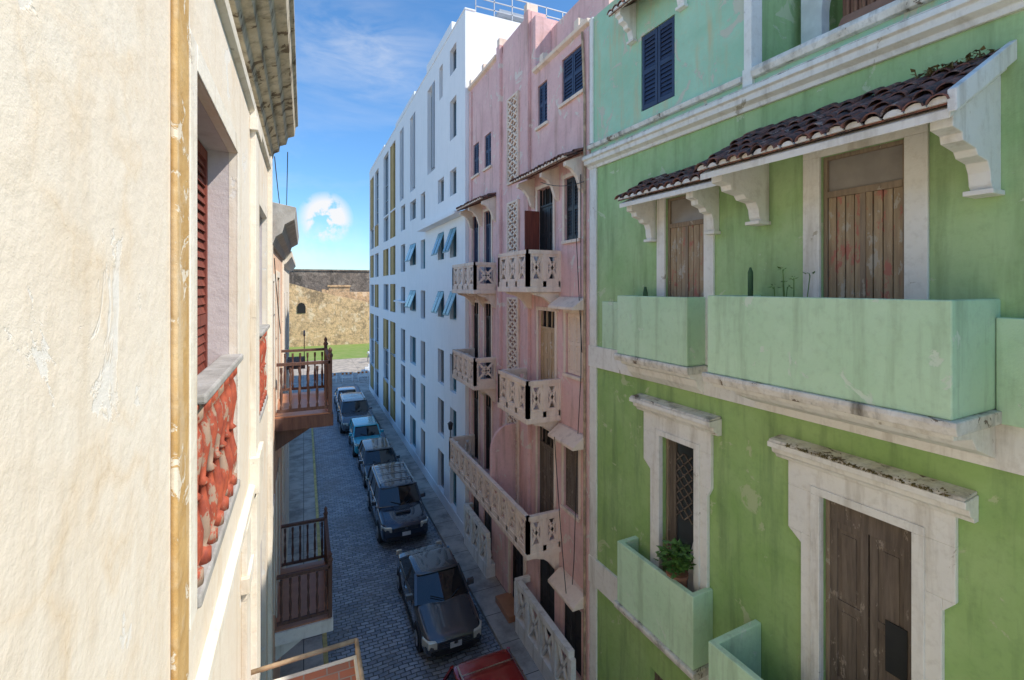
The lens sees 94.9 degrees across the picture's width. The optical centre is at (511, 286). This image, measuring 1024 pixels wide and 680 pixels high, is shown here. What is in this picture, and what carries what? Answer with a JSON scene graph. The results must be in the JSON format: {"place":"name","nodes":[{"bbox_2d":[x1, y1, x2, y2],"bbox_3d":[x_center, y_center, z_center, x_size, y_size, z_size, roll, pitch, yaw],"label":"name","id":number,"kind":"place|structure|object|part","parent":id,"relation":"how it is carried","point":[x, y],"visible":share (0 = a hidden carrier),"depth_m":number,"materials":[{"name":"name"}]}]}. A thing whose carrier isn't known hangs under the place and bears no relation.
{"place":"outdoors","nodes":[
{"label":"outdoors","id":0,"kind":"place"},
{"bbox_2d":[280,389,328,677],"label":"sidewalk","id":1,"kind":"structure","parent":0,"point":[303,500],"depth_m":20.40,"materials":[{"name":"concrete"}]},
{"bbox_2d":[0,0,267,679],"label":"wall","id":2,"kind":"structure","parent":1,"relation":"on","point":[85,339],"depth_m":1.37,"materials":[{"name":"beige paint"}]},
{"bbox_2d":[171,0,188,679],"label":"ochre pilaster","id":3,"kind":"object","parent":2,"relation":"attached to","point":[179,339],"depth_m":2.17,"materials":[{"name":"paint"}]},
{"bbox_2d":[197,96,261,365],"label":"window reveals","id":4,"kind":"structure","parent":2,"relation":"attached to","point":[210,140],"depth_m":4.16,"materials":[{"name":"white paint"}]},
{"bbox_2d":[197,138,207,488],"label":"red shutters","id":5,"kind":"object","parent":4,"relation":"attached to","point":[202,280],"visible":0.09,"depth_m":4.00,"materials":[{"name":"brown wood"}]},
{"bbox_2d":[197,331,266,587],"bbox_3d":[-2.867,1.191,5.038,0.095,1.058,5.315,0,0,-24],"label":"window railing","id":6,"kind":"object","parent":2,"relation":"attached to","point":[216,455],"depth_m":3.19,"materials":[{"name":"red metal"}]},
{"bbox_2d":[197,324,269,608],"bbox_3d":[-2.882,1.200,5.067,0.175,1.200,5.394,0,0,-24],"label":"railing coping","id":7,"kind":"object","parent":6,"relation":"on","point":[212,377],"visible":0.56,"depth_m":3.21,"materials":[{"name":"white stone"}]},
{"bbox_2d":[229,0,297,158],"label":"roof cornice","id":8,"kind":"structure","parent":2,"relation":"attached to","point":[265,29],"depth_m":5.18,"materials":[{"name":"beige stone"}]},
{"bbox_2d":[251,638,364,679],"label":"balcony railing","id":9,"kind":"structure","parent":2,"relation":"attached to","point":[349,668],"depth_m":5.29,"materials":[{"name":"wood"}]},
{"bbox_2d":[189,0,272,679],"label":"cream trim","id":10,"kind":"structure","parent":1,"relation":"on","point":[246,545],"depth_m":4.54,"materials":[{"name":"beige paint"}]},
{"bbox_2d":[284,267,288,567],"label":"wall","id":11,"kind":"structure","parent":1,"relation":"on","point":[286,347],"depth_m":16.47,"materials":[{"name":"white paint"}]},
{"bbox_2d":[273,202,298,259],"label":"roof cornice","id":12,"kind":"structure","parent":11,"relation":"attached to","point":[285,232],"depth_m":8.58,"materials":[{"name":"white concrete"}]},
{"bbox_2d":[274,152,287,333],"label":"overhead wires","id":13,"kind":"object","parent":12,"relation":"attached to","point":[286,204],"visible":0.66,"depth_m":8.72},
{"bbox_2d":[284,251,295,271],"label":"trim","id":14,"kind":"structure","parent":11,"relation":"attached to","point":[289,263],"depth_m":14.33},
{"bbox_2d":[286,330,304,369],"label":"balcony","id":15,"kind":"structure","parent":11,"relation":"attached to","point":[295,359],"depth_m":16.76,"materials":[{"name":"metal"}]},
{"bbox_2d":[289,343,368,360],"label":"lawn","id":16,"kind":"structure","parent":0,"point":[347,351],"depth_m":71.46,"materials":[{"name":"green plant"}]},
{"bbox_2d":[289,373,368,388],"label":"cross street","id":17,"kind":"structure","parent":0,"point":[338,382],"depth_m":49.61,"materials":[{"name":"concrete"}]},
{"bbox_2d":[341,372,352,381],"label":"traffic barrier","id":18,"kind":"object","parent":17,"relation":"on","point":[342,377],"visible":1,"depth_m":49.61,"materials":[{"name":"white paint"}]},
{"bbox_2d":[357,370,368,380],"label":"traffic barrier","id":19,"kind":"object","parent":17,"relation":"on","point":[367,372],"visible":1,"depth_m":50.26,"materials":[{"name":"white paint"}]},
{"bbox_2d":[358,364,368,374],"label":"wall","id":20,"kind":"structure","parent":17,"relation":"on","point":[366,368],"depth_m":54.40,"materials":[{"name":"white paint"}]},
{"bbox_2d":[289,357,496,640],"bbox_3d":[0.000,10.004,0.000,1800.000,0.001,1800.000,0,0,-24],"label":"ground","id":21,"kind":"structure","parent":0,"point":[353,365],"depth_m":58.26,"materials":[{"name":"grey concrete"}]},
{"bbox_2d":[273,249,281,679],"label":"wall","id":22,"kind":"structure","parent":21,"relation":"on","point":[277,454],"depth_m":11.29,"materials":[{"name":"beige paint"}]},
{"bbox_2d":[273,260,283,617],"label":"trim","id":23,"kind":"structure","parent":22,"relation":"attached to","point":[278,468],"depth_m":10.25,"materials":[{"name":"white paint"}]},
{"bbox_2d":[275,390,330,632],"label":"balcony floor","id":24,"kind":"structure","parent":22,"relation":"attached to","point":[312,579],"depth_m":10.91,"materials":[{"name":"ceramic"}]},
{"bbox_2d":[275,410,332,450],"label":"balcony slabs","id":25,"kind":"structure","parent":24,"relation":"on","point":[287,430],"depth_m":10.01,"materials":[{"name":"brown wood"}]},
{"bbox_2d":[276,337,332,626],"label":"wooden railings","id":26,"kind":"object","parent":24,"relation":"on","point":[327,387],"visible":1,"depth_m":10.23,"materials":[{"name":"brown wood"}]},
{"bbox_2d":[275,610,332,660],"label":"white slab","id":27,"kind":"structure","parent":22,"relation":"attached to","point":[287,640],"depth_m":10.00,"materials":[{"name":"paint"}]},
{"bbox_2d":[289,269,368,346],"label":"stone fort","id":28,"kind":"structure","parent":21,"relation":"on","point":[331,306],"depth_m":81.24,"materials":[{"name":"beige stone"}]},
{"bbox_2d":[370,9,520,530],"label":"building body","id":29,"kind":"structure","parent":21,"relation":"on","point":[484,33],"depth_m":18.61,"materials":[{"name":"white paint"}]},
{"bbox_2d":[369,10,464,523],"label":"wall","id":30,"kind":"structure","parent":29,"relation":"attached to","point":[437,333],"depth_m":24.11,"materials":[{"name":"white paint"}]},
{"bbox_2d":[370,144,394,420],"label":"ochre panels","id":31,"kind":"object","parent":30,"relation":"attached to","point":[392,292],"visible":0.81,"depth_m":34.32,"materials":[{"name":"paint"}]},
{"bbox_2d":[372,49,455,487],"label":"window frames","id":32,"kind":"structure","parent":30,"relation":"attached to","point":[442,181],"depth_m":25.51,"materials":[{"name":"grey metal"}]},
{"bbox_2d":[373,53,455,501],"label":"glazing","id":33,"kind":"structure","parent":30,"relation":"attached to","point":[436,299],"depth_m":27.69,"materials":[{"name":"blue glass"}]},
{"bbox_2d":[402,82,434,198],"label":"grey slot panels","id":34,"kind":"object","parent":30,"relation":"attached to","point":[433,124],"visible":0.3,"depth_m":26.80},
{"bbox_2d":[369,7,475,536],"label":"ledges","id":35,"kind":"object","parent":30,"relation":"attached to","point":[448,217],"visible":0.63,"depth_m":22.86,"materials":[{"name":"white paint"}]},
{"bbox_2d":[404,227,455,505],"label":"teal frames","id":36,"kind":"structure","parent":30,"relation":"attached to","point":[441,293],"depth_m":21.31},
{"bbox_2d":[447,421,452,436],"bbox_3d":[-2.345,5.410,17.883,0.208,0.580,0.240,0,0,-24],"label":"wall lantern","id":37,"kind":"object","parent":30,"relation":"attached to","point":[450,424],"depth_m":17.83,"materials":[{"name":"black paint"}]},
{"bbox_2d":[495,9,523,22],"bbox_3d":[1.309,-11.427,25.189,7.400,1.047,7.600,0,0,-24],"label":"roof structure","id":38,"kind":"object","parent":29,"relation":"on","point":[508,17],"visible":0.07,"depth_m":20.58,"materials":[{"name":"white metal"}]},
{"bbox_2d":[475,0,565,20],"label":"roof railing","id":39,"kind":"object","parent":29,"relation":"on","point":[511,14],"visible":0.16,"depth_m":19.50,"materials":[{"name":"grey metal"}]},
{"bbox_2d":[536,15,558,64],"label":"building body","id":40,"kind":"structure","parent":21,"relation":"on","point":[544,26],"depth_m":13.41,"materials":[{"name":"pink paint"}]},
{"bbox_2d":[470,0,613,679],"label":"wall","id":41,"kind":"structure","parent":40,"relation":"attached to","point":[561,132],"depth_m":13.27,"materials":[{"name":"pink paint"}]},
{"bbox_2d":[510,99,516,464],"bbox_3d":[0.052,0.350,14.679,0.012,12.500,0.700,0,0,-24],"label":"lattice recess","id":42,"kind":"object","parent":41,"relation":"attached to","point":[512,240],"visible":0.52,"depth_m":14.75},
{"bbox_2d":[449,287,583,611],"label":"balcony slabs","id":43,"kind":"structure","parent":41,"relation":"attached to","point":[571,439],"depth_m":11.84,"materials":[{"name":"beige concrete"}]},
{"bbox_2d":[490,423,515,501],"bbox_3d":[-0.272,5.375,14.328,0.830,2.350,0.120,0,0,-24],"label":"balcony partition","id":44,"kind":"object","parent":43,"relation":"on","point":[502,458],"visible":0.81,"depth_m":14.29,"materials":[{"name":"pink paint"}]},
{"bbox_2d":[449,249,560,554],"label":"lattice railings","id":45,"kind":"object","parent":43,"relation":"on","point":[514,267],"visible":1,"depth_m":12.62,"materials":[{"name":"beige concrete"}]},
{"bbox_2d":[456,147,582,210],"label":"roof tiles","id":46,"kind":"object","parent":41,"relation":"attached to","point":[572,153],"visible":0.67,"depth_m":12.18,"materials":[{"name":"ceramic"}]},
{"bbox_2d":[456,155,566,210],"bbox_3d":[-0.447,-2.969,14.424,0.092,0.062,8.229,0,0,-24],"label":"tile mortar","id":47,"kind":"object","parent":46,"relation":"attached to","point":[555,160],"visible":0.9,"depth_m":12.21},
{"bbox_2d":[460,3,589,679],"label":"peach trim","id":48,"kind":"structure","parent":41,"relation":"attached to","point":[529,189],"depth_m":13.19,"materials":[{"name":"paint"}]},
{"bbox_2d":[508,93,516,502],"bbox_3d":[0.026,0.350,14.668,0.050,12.556,0.734,0,0,-24],"label":"lattice screen","id":49,"kind":"object","parent":48,"relation":"attached to","point":[511,117],"visible":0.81,"depth_m":14.63,"materials":[{"name":"beige concrete"}]},
{"bbox_2d":[541,174,583,645],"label":"facade cables","id":50,"kind":"object","parent":48,"relation":"attached to","point":[579,409],"visible":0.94,"depth_m":11.09,"materials":[{"name":"black rubber"}]},
{"bbox_2d":[581,31,585,679],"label":"downpipe","id":51,"kind":"object","parent":48,"relation":"attached to","point":[584,365],"visible":1,"depth_m":10.78,"materials":[{"name":"metal"}]},
{"bbox_2d":[474,177,580,675],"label":"dark shutters","id":52,"kind":"object","parent":41,"relation":"attached to","point":[546,567],"visible":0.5,"depth_m":12.93,"materials":[{"name":"black paint"}]},
{"bbox_2d":[474,46,582,283],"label":"navy shutters","id":53,"kind":"object","parent":41,"relation":"attached to","point":[572,76],"visible":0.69,"depth_m":12.95,"materials":[{"name":"paint"}]},
{"bbox_2d":[469,9,590,679],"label":"pilasters","id":54,"kind":"object","parent":41,"relation":"attached to","point":[525,24],"visible":0.53,"depth_m":13.63,"materials":[{"name":"pink paint"}]},
{"bbox_2d":[525,211,538,249],"bbox_3d":[0.555,-1.525,13.065,0.440,1.150,0.040,0,0,-24],"label":"red door leaf","id":55,"kind":"object","parent":41,"relation":"attached to","point":[531,230],"visible":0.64,"depth_m":13.04,"materials":[{"name":"brown wood"}]},
{"bbox_2d":[490,53,582,446],"bbox_3d":[0.257,2.090,14.726,0.080,15.720,7.920,0,0,-24],"label":"dark backing","id":56,"kind":"object","parent":41,"relation":"attached to","point":[549,325],"visible":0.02,"depth_m":12.94,"materials":[{"name":"black"}]},
{"bbox_2d":[541,310,553,406],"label":"ochre doors","id":57,"kind":"structure","parent":41,"relation":"attached to","point":[547,352],"depth_m":12.86,"materials":[{"name":"paint"}]},
{"bbox_2d":[540,426,577,527],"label":"brown doors","id":58,"kind":"structure","parent":41,"relation":"attached to","point":[546,476],"depth_m":12.68,"materials":[{"name":"brown wood"}]},
{"bbox_2d":[568,313,579,375],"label":"cream shutters","id":59,"kind":"object","parent":41,"relation":"attached to","point":[573,343],"visible":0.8,"depth_m":11.47,"materials":[{"name":"beige wood"}]},
{"bbox_2d":[762,0,842,61],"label":"building body","id":60,"kind":"structure","parent":21,"relation":"on","point":[781,26],"depth_m":7.54,"materials":[{"name":"green paint"}]},
{"bbox_2d":[582,0,1023,679],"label":"white trim","id":61,"kind":"structure","parent":60,"relation":"attached to","point":[970,134],"depth_m":6.15,"materials":[{"name":"paint"}]},
{"bbox_2d":[619,39,1016,207],"bbox_3d":[3.288,-1.930,6.566,1.294,0.932,5.100,0,0,-24],"label":"awning board","id":62,"kind":"object","parent":61,"relation":"attached to","point":[966,89],"visible":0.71,"depth_m":4.55,"materials":[{"name":"white paint"}]},
{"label":"balcony floor","id":63,"kind":"structure","parent":61,"relation":"on","visible":0},
{"bbox_2d":[643,287,647,295],"bbox_3d":[2.494,0.610,8.795,0.260,1.220,0.260,0,0,-24],"label":"cactus","id":64,"kind":"object","parent":63,"relation":"on","point":[645,292],"visible":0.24,"depth_m":8.77,"materials":[{"name":"plant"}]},
{"bbox_2d":[653,538,695,587],"bbox_3d":[2.834,5.236,8.153,0.844,1.628,0.829,0,0,-24],"label":"potted plant","id":65,"kind":"object","parent":63,"relation":"on","point":[676,568],"visible":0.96,"depth_m":8.02,"materials":[{"name":"green plant"}]},
{"bbox_2d":[748,267,752,295],"bbox_3d":[3.328,0.425,6.562,0.320,1.390,0.320,0,0,-24],"label":"cactus","id":66,"kind":"object","parent":63,"relation":"on","point":[750,281],"visible":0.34,"depth_m":6.53,"materials":[{"name":"plant"}]},
{"bbox_2d":[769,267,814,296],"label":"balcony weeds","id":67,"kind":"object","parent":63,"relation":"on","point":[783,281],"visible":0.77,"depth_m":5.96,"materials":[{"name":"green plant"}]},
{"bbox_2d":[617,295,1000,679],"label":"balcony walls","id":68,"kind":"structure","parent":63,"relation":"on","point":[933,358],"depth_m":5.52,"materials":[{"name":"green paint"}]},
{"bbox_2d":[801,0,830,43],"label":"terrace wall","id":69,"kind":"structure","parent":60,"relation":"on","point":[814,18],"depth_m":7.36,"materials":[{"name":"white paint"}]},
{"bbox_2d":[838,0,894,26],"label":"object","id":70,"kind":"object","parent":60,"relation":"on","point":[875,5],"visible":0.14,"depth_m":6.22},
{"bbox_2d":[310,385,500,679],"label":"cobblestone road","id":71,"kind":"structure","parent":0,"point":[370,613],"depth_m":15.89,"materials":[{"name":"grey stone"}]},
{"bbox_2d":[334,386,356,410],"bbox_3d":[-13.889,9.285,39.494,2.090,1.490,4.530,0,0,-24],"label":"parked sedan","id":72,"kind":"object","parent":71,"relation":"on","point":[340,390],"visible":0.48,"depth_m":39.18,"materials":[{"name":"silver metal"}]},
{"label":"windows","id":73,"kind":"part","parent":72,"relation":"part of","materials":[{"name":"black glass"}]},
{"bbox_2d":[337,391,371,433],"bbox_3d":[-11.418,9.006,33.917,2.340,2.047,4.930,0,0,-24],"label":"parked suv","id":74,"kind":"object","parent":71,"relation":"on","point":[352,405],"visible":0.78,"depth_m":33.11,"materials":[{"name":"paint"}]},
{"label":"windows","id":75,"kind":"part","parent":74,"relation":"part of","materials":[{"name":"black glass"}]},
{"bbox_2d":[348,416,383,456],"bbox_3d":[-9.088,9.235,29.152,2.020,1.590,3.930,0,0,-24],"label":"parked compact car","id":76,"kind":"object","parent":71,"relation":"on","point":[363,428],"visible":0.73,"depth_m":28.66,"materials":[{"name":"teal paint"}]},
{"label":"windows","id":77,"kind":"part","parent":76,"relation":"part of","materials":[{"name":"black glass"}]},
{"bbox_2d":[357,437,399,487],"bbox_3d":[-7.115,9.260,24.995,2.060,1.540,4.130,0,0,-24],"label":"parked hatchback","id":78,"kind":"object","parent":71,"relation":"on","point":[376,451],"visible":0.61,"depth_m":24.61,"materials":[{"name":"black paint"}]},
{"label":"windows","id":79,"kind":"part","parent":78,"relation":"part of","materials":[{"name":"black glass"}]},
{"bbox_2d":[367,460,427,542],"bbox_3d":[-4.997,9.111,20.165,2.200,1.838,4.780,0,0,-24],"label":"parked suv","id":80,"kind":"object","parent":71,"relation":"on","point":[394,503],"visible":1,"depth_m":19.20,"materials":[{"name":"black paint"}]},
{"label":"windows","id":81,"kind":"part","parent":80,"relation":"part of","materials":[{"name":"black glass"}]},
{"bbox_2d":[396,540,481,657],"bbox_3d":[-2.385,9.290,14.567,2.060,1.480,4.430,0,0,-24],"label":"parked sedan","id":82,"kind":"object","parent":71,"relation":"on","point":[432,585],"visible":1,"depth_m":13.63,"materials":[{"name":"grey paint"}]},
{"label":"windows","id":83,"kind":"part","parent":82,"relation":"part of","materials":[{"name":"black glass"}]},
{"bbox_2d":[443,647,527,679],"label":"parked suv","id":84,"kind":"object","parent":71,"relation":"on","point":[502,664],"visible":1,"depth_m":10.41,"materials":[{"name":"red paint"}]},
{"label":"windows","id":85,"kind":"part","parent":84,"relation":"part of","materials":[{"name":"black glass"}]},
{"bbox_2d":[273,0,578,269],"label":"sky","id":86,"kind":"structure","parent":0,"point":[359,63],"materials":[{"name":"blue"}]},
{"bbox_2d":[358,384,544,679],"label":"sidewalk","id":87,"kind":"structure","parent":0,"point":[484,591],"depth_m":17.09,"materials":[{"name":"concrete"}]},
{"bbox_2d":[495,592,520,622],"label":"door steps","id":88,"kind":"structure","parent":87,"relation":"on","point":[505,602],"depth_m":14.35,"materials":[{"name":"ceramic"}]},
{"bbox_2d":[464,502,575,679],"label":"porch railings","id":89,"kind":"object","parent":87,"relation":"on","point":[547,658],"visible":1,"depth_m":12.68,"materials":[{"name":"white paint"}]},
{"bbox_2d":[597,589,690,679],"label":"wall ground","id":90,"kind":"structure","parent":0,"point":[627,649],"depth_m":9.70,"materials":[{"name":"green paint"}]},
{"bbox_2d":[655,672,662,679],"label":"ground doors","id":91,"kind":"structure","parent":90,"relation":"attached to","point":[657,677],"depth_m":9.03,"materials":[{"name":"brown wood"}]},
{"bbox_2d":[597,368,1023,679],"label":"wall","id":92,"kind":"structure","parent":90,"relation":"on","point":[755,557],"depth_m":6.79,"materials":[{"name":"green paint"}]},
{"bbox_2d":[676,451,692,524],"bbox_3d":[3.097,3.600,8.460,0.038,1.194,0.395,0,0,-24],"label":"window grille","id":93,"kind":"object","parent":92,"relation":"attached to","point":[688,483],"depth_m":8.44,"materials":[{"name":"metal"}]},
{"bbox_2d":[677,443,692,588],"bbox_3d":[3.134,4.450,8.453,0.038,3.300,0.406,0,0,-24],"label":"window glass","id":94,"kind":"object","parent":92,"relation":"attached to","point":[685,532],"visible":0.21,"depth_m":8.46,"materials":[{"name":"black glass"}]},
{"bbox_2d":[666,139,907,679],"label":"door frames","id":95,"kind":"structure","parent":92,"relation":"attached to","point":[861,190],"depth_m":6.16,"materials":[{"name":"brown wood"}]},
{"bbox_2d":[671,187,902,298],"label":"doors","id":96,"kind":"structure","parent":95,"relation":"attached to","point":[884,243],"depth_m":5.91,"materials":[{"name":"brown wood"}]},
{"bbox_2d":[671,144,902,223],"bbox_3d":[3.748,-1.400,7.053,0.030,0.500,3.593,0,0,-26],"label":"transom glass","id":97,"kind":"object","parent":95,"relation":"attached to","point":[876,167],"visible":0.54,"depth_m":5.87,"materials":[{"name":"glass"}]},
{"bbox_2d":[670,440,910,679],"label":"doors","id":98,"kind":"structure","parent":92,"relation":"attached to","point":[870,574],"depth_m":5.80,"materials":[{"name":"brown wood"}]},
{"bbox_2d":[885,619,907,679],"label":"mail panel","id":99,"kind":"object","parent":98,"relation":"attached to","point":[896,650],"visible":1,"depth_m":5.48,"materials":[{"name":"black paint"}]},
{"bbox_2d":[597,10,1023,366],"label":"wall","id":100,"kind":"structure","parent":92,"relation":"on","point":[976,248],"depth_m":6.20,"materials":[{"name":"green paint"}]},
{"bbox_2d":[591,0,1023,167],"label":"wall","id":101,"kind":"structure","parent":100,"relation":"on","point":[709,44],"depth_m":8.42,"materials":[{"name":"green paint"}]},
{"bbox_2d":[642,16,674,110],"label":"shutters","id":102,"kind":"object","parent":101,"relation":"attached to","point":[658,65],"visible":1,"depth_m":8.85,"materials":[{"name":"blue paint"}]},
{"bbox_2d":[646,27,671,99],"bbox_3d":[2.832,-4.180,8.913,0.070,1.480,0.870,0,0,-26],"label":"shutter backing","id":103,"kind":"object","parent":101,"relation":"attached to","point":[654,60],"visible":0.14,"depth_m":8.84,"materials":[{"name":"black paint"}]},
{"bbox_2d":[607,0,999,200],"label":"roof tiles","id":104,"kind":"object","parent":101,"relation":"attached to","point":[882,101],"visible":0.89,"depth_m":5.33,"materials":[{"name":"ceramic"}]},
{"bbox_2d":[608,0,946,199],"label":"tile mortar","id":105,"kind":"object","parent":104,"relation":"attached to","point":[911,108],"visible":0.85,"depth_m":5.16,"materials":[{"name":"white paint"}]},
{"bbox_2d":[785,45,995,496],"bbox_3d":[4.226,-0.084,5.456,0.398,4.469,2.088,0,0,-24],"label":"awning moss","id":106,"kind":"object","parent":104,"relation":"on","point":[930,70],"visible":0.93,"depth_m":4.95,"materials":[{"name":"plant"}]},
{"bbox_2d":[602,301,1023,427],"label":"wall wainscot","id":107,"kind":"object","parent":100,"relation":"attached to","point":[1009,368],"depth_m":4.51,"materials":[{"name":"green paint"}]},
{"bbox_2d":[688,545,692,591],"bbox_3d":[3.202,5.150,8.277,0.020,1.900,0.330,0,0,-24],"label":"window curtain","id":108,"kind":"object","parent":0,"point":[690,581],"depth_m":8.34,"materials":[{"name":"grey fabric"}]},
{"bbox_2d":[843,0,876,16],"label":"door","id":109,"kind":"structure","parent":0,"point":[850,6],"depth_m":7.08,"materials":[{"name":"brown wood"}]}
]}

